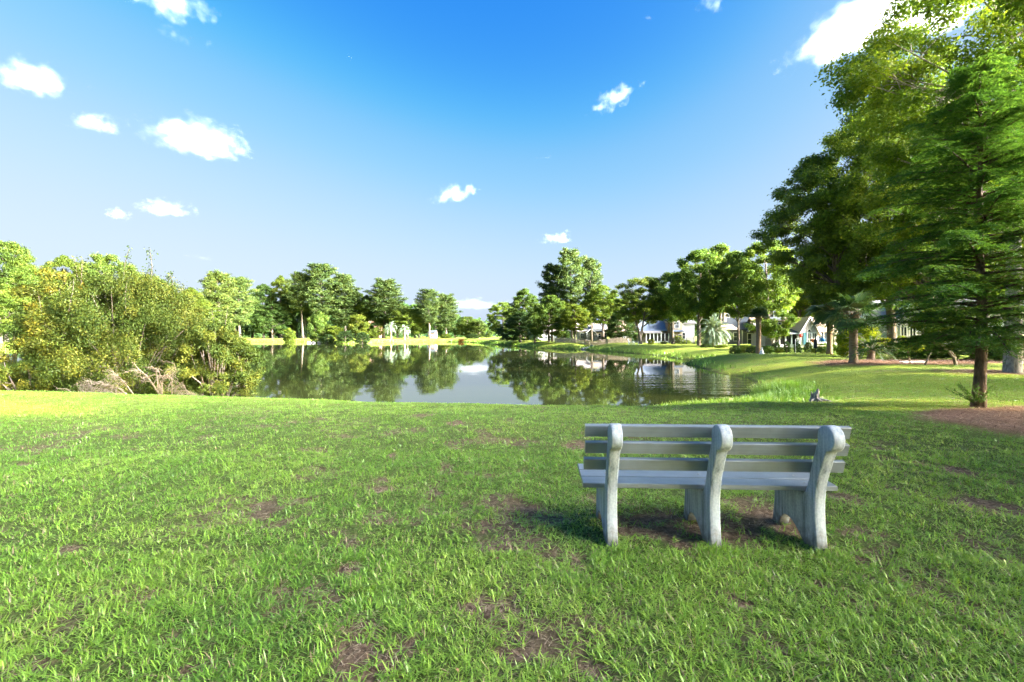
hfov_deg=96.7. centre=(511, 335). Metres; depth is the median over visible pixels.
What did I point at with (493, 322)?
broadleaf tree
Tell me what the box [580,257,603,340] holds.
pine tree
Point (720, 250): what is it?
broadleaf tree
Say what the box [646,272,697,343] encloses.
broadleaf tree
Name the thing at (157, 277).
broadleaf tree
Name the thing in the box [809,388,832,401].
tree stump
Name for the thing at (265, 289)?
broadleaf tree
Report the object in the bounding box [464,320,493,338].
broadleaf tree
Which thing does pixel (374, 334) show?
shrub
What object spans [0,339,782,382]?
bank grass
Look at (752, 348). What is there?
shrub
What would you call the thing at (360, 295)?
broadleaf tree
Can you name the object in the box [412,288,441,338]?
tree
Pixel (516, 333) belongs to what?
broadleaf tree
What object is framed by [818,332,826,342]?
window
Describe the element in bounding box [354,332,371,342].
shrub
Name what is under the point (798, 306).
broadleaf tree
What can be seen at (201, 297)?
broadleaf tree
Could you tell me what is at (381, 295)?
pine tree
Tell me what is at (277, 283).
broadleaf tree
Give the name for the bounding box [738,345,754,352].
shrub
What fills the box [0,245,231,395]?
waterside shrub
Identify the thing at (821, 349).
shrub
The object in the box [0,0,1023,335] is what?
sky
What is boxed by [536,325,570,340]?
house
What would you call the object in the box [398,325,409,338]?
silver palm
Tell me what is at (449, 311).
tree
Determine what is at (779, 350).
shrub
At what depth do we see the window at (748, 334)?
73.86 m
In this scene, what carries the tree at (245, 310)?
on the lawn at (896, 368)
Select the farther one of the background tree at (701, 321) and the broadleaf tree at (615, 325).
the background tree at (701, 321)
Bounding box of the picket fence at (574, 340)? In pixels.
[555,337,630,345]
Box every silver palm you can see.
[384,321,396,338]
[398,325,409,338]
[694,313,732,346]
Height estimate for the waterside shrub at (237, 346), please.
4.311 m
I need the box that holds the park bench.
[578,423,851,550]
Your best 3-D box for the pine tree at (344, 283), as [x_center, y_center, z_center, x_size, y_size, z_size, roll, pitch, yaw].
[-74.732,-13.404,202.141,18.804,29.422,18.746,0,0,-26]
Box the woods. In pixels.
[2,315,706,337]
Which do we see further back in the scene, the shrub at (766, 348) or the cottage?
the cottage
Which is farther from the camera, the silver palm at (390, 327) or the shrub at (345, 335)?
the silver palm at (390, 327)
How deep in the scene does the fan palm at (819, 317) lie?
35.84 m
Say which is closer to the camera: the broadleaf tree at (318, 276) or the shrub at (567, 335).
the shrub at (567, 335)
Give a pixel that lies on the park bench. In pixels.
(800, 487)
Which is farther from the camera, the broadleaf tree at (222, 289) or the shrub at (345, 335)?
the broadleaf tree at (222, 289)
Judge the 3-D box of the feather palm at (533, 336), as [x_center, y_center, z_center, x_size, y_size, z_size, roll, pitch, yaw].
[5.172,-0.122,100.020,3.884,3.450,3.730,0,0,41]
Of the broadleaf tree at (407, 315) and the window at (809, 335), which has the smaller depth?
the window at (809, 335)
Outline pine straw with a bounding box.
[812,357,1023,435]
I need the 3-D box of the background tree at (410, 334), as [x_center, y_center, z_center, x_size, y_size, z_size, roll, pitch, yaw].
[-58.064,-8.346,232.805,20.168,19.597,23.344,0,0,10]
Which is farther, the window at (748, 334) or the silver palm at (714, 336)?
the window at (748, 334)
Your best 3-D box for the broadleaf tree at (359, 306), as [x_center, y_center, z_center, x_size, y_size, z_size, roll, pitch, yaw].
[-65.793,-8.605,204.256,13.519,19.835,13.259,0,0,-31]
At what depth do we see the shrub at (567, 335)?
95.57 m
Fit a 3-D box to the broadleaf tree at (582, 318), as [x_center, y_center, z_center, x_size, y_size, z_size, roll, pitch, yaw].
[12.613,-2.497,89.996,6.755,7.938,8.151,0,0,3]
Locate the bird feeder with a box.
[813,338,817,354]
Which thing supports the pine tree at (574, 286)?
on the lawn at (896, 368)
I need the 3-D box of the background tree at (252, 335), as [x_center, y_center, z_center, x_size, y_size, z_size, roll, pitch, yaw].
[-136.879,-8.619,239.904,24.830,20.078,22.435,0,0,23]
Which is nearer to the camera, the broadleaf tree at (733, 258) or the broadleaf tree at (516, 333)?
the broadleaf tree at (733, 258)
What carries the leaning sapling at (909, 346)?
on the lawn at (896, 368)
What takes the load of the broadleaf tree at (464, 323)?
on the lawn at (896, 368)
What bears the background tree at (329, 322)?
on the lawn at (896, 368)
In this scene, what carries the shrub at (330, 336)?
on the lawn at (896, 368)
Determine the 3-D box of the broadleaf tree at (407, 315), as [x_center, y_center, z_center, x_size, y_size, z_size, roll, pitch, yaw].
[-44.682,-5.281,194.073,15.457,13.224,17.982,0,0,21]
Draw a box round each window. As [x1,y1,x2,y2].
[733,332,736,340]
[747,333,752,343]
[807,333,811,344]
[812,333,816,345]
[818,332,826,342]
[900,326,907,336]
[909,327,916,335]
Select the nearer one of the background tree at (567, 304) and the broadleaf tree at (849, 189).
the broadleaf tree at (849, 189)
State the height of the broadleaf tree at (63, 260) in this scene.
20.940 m
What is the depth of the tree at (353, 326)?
150.53 m
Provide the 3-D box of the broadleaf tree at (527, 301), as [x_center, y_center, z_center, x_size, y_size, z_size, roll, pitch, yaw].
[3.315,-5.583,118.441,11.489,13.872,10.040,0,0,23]
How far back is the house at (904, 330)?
43.48 m
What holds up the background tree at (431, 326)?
on the lawn at (896, 368)
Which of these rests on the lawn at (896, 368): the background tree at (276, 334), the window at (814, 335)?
the background tree at (276, 334)
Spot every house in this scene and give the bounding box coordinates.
[278,319,304,337]
[428,330,437,337]
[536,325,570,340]
[576,323,607,340]
[632,319,696,342]
[722,312,755,343]
[747,317,790,333]
[838,299,1003,349]
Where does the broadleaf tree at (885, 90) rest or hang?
on the lawn at (896, 368)
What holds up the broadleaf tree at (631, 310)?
on the lawn at (896, 368)
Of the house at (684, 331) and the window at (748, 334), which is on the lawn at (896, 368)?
the house at (684, 331)
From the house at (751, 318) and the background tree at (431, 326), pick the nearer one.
the house at (751, 318)
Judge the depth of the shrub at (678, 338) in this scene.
74.67 m
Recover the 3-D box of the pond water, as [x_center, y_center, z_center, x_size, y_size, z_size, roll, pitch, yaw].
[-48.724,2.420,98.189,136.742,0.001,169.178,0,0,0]
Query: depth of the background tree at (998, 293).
62.75 m
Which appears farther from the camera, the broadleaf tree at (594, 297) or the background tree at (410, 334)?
the background tree at (410, 334)
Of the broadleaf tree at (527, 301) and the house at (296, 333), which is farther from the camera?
the house at (296, 333)
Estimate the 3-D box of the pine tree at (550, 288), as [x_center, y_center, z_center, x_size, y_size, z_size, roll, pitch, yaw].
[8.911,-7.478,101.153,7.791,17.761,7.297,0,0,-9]
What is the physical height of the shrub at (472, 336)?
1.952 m
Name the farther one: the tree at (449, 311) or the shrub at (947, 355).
the tree at (449, 311)
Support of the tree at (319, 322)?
on the lawn at (896, 368)
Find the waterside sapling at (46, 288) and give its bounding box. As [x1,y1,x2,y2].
[3,255,97,391]
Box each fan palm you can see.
[746,306,770,353]
[803,293,850,353]
[822,289,887,362]
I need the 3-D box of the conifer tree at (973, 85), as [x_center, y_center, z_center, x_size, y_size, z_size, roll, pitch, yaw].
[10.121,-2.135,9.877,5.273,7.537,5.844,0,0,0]
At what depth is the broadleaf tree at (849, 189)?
30.20 m
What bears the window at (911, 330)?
in the house at (904, 330)
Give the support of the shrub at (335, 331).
on the lawn at (896, 368)
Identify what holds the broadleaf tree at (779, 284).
on the lawn at (896, 368)
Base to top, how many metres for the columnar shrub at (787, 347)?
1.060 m
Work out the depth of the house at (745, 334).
74.35 m
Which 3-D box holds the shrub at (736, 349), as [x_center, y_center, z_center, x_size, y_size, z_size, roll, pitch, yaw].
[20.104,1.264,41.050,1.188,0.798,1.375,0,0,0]
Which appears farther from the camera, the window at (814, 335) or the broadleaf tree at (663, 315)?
the broadleaf tree at (663, 315)
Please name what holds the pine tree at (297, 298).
on the lawn at (896, 368)
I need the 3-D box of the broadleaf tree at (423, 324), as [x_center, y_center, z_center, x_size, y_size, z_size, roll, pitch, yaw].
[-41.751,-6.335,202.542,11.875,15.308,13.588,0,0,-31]
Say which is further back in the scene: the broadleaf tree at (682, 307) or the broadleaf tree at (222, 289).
the broadleaf tree at (222, 289)
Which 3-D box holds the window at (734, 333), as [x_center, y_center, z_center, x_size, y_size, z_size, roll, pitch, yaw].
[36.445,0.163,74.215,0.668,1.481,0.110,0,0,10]
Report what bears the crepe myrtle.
on the lawn at (896, 368)
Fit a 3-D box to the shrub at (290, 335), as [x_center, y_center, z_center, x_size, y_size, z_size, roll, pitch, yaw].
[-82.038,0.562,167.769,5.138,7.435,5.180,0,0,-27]
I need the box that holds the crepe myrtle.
[744,311,801,347]
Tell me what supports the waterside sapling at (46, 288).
on the lawn at (896, 368)
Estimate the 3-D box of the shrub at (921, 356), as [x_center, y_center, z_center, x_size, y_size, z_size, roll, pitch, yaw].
[25.840,0.844,28.994,4.168,1.279,3.601,0,0,-9]
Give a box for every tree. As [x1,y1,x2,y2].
[0,240,51,341]
[0,266,62,333]
[0,289,29,342]
[21,254,95,302]
[67,252,140,344]
[137,275,180,337]
[177,287,220,322]
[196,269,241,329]
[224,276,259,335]
[230,298,252,335]
[233,304,268,337]
[249,283,286,337]
[249,303,293,337]
[265,275,297,337]
[267,302,298,335]
[281,271,315,337]
[282,289,309,330]
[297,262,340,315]
[297,305,312,337]
[305,311,330,342]
[325,273,362,330]
[325,310,362,334]
[340,291,369,337]
[345,314,371,337]
[351,295,377,330]
[362,277,408,337]
[376,326,384,336]
[385,303,409,337]
[385,303,415,337]
[386,308,424,337]
[406,307,431,337]
[410,304,433,337]
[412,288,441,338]
[430,307,446,333]
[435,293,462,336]
[435,316,466,337]
[451,316,480,338]
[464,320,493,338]
[486,302,513,332]
[493,311,542,341]
[502,288,543,340]
[523,295,572,341]
[535,262,566,341]
[545,302,577,334]
[551,247,591,341]
[559,304,593,337]
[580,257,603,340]
[580,284,624,341]
[598,276,670,343]
[602,313,639,342]
[607,297,650,332]
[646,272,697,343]
[657,248,737,345]
[694,242,741,334]
[694,279,718,339]
[704,250,763,345]
[730,239,812,319]
[746,152,899,354]
[773,267,823,316]
[796,272,827,316]
[797,102,972,354]
[802,82,1023,307]
[810,0,1023,373]
[824,46,1023,407]
[891,301,972,364]
[975,268,1023,322]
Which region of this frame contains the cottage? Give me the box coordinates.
[751,311,837,346]
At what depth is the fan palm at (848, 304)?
24.78 m
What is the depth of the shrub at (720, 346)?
52.65 m
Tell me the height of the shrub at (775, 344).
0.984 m
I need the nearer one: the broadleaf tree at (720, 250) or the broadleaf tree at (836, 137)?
the broadleaf tree at (836, 137)
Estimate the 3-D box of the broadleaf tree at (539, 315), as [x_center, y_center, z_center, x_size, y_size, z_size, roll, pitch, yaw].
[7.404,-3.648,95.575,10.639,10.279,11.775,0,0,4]
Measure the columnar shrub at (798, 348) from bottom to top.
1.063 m
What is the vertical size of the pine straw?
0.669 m
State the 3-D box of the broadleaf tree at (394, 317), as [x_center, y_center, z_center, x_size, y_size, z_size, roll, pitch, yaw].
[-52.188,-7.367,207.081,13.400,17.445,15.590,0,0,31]
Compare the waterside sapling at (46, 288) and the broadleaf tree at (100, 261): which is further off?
the broadleaf tree at (100, 261)
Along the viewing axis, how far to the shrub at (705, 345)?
54.66 m
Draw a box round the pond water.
[0,342,757,406]
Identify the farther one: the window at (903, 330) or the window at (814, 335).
the window at (814, 335)
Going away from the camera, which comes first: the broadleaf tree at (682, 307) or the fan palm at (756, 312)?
the fan palm at (756, 312)
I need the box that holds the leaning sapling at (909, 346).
[898,335,924,363]
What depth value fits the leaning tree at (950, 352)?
22.52 m
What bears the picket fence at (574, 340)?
on the lawn at (896, 368)
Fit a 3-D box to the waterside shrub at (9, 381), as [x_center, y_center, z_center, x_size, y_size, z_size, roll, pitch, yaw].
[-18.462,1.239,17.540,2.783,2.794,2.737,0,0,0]
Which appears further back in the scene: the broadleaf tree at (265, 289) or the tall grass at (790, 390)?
the broadleaf tree at (265, 289)
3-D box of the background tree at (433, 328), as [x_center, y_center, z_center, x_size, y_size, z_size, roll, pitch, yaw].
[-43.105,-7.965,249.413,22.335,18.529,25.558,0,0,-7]
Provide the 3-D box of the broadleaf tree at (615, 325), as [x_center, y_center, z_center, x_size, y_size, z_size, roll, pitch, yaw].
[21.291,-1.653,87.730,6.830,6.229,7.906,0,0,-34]
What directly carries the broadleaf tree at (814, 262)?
on the lawn at (896, 368)
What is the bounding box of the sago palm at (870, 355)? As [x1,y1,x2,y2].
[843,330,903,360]
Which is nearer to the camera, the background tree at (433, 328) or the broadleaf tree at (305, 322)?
the broadleaf tree at (305, 322)
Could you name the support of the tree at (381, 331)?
on the lawn at (896, 368)
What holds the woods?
on the lawn at (896, 368)
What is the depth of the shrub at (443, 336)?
183.27 m
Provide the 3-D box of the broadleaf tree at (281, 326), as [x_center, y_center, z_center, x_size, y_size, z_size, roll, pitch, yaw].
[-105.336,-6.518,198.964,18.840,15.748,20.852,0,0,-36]
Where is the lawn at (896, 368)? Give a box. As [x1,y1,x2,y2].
[0,334,1023,681]
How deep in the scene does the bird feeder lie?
32.93 m
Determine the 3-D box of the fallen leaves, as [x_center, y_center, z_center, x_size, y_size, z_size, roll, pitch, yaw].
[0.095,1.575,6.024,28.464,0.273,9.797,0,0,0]
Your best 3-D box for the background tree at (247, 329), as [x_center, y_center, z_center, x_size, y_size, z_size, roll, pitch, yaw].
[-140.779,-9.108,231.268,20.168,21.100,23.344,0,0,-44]
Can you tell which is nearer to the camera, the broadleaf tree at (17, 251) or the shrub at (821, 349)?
the shrub at (821, 349)
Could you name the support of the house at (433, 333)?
on the lawn at (896, 368)
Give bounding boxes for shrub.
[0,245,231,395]
[0,333,56,390]
[157,305,266,396]
[282,328,296,341]
[318,334,334,342]
[327,325,342,339]
[335,331,353,341]
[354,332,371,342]
[369,327,380,338]
[440,334,449,338]
[466,334,478,338]
[556,330,571,340]
[671,336,683,343]
[698,344,714,347]
[713,345,728,347]
[729,345,741,353]
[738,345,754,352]
[745,346,755,352]
[761,345,774,353]
[772,342,781,349]
[774,348,783,352]
[782,341,791,352]
[793,341,802,352]
[803,342,812,352]
[814,343,837,353]
[830,326,889,356]
[882,343,946,358]
[943,342,999,359]
[988,347,1023,360]
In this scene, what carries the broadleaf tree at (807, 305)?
on the lawn at (896, 368)
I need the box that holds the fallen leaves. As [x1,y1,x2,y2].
[12,399,1005,671]
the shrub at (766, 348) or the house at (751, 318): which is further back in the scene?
the house at (751, 318)
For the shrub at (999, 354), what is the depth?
25.46 m
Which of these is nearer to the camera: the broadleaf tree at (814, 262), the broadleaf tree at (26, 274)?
the broadleaf tree at (814, 262)
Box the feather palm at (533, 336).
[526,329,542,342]
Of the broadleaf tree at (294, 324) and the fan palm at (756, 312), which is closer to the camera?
the fan palm at (756, 312)
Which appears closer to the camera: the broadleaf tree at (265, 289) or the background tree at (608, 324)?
the background tree at (608, 324)
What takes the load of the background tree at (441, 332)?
on the lawn at (896, 368)
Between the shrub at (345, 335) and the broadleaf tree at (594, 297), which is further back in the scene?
the shrub at (345, 335)
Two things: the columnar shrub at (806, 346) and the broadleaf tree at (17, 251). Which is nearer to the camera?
the columnar shrub at (806, 346)
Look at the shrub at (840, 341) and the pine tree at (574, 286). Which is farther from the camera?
the pine tree at (574, 286)
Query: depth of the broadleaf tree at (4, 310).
86.83 m
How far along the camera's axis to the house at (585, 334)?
109.72 m
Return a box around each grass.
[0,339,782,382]
[607,376,843,406]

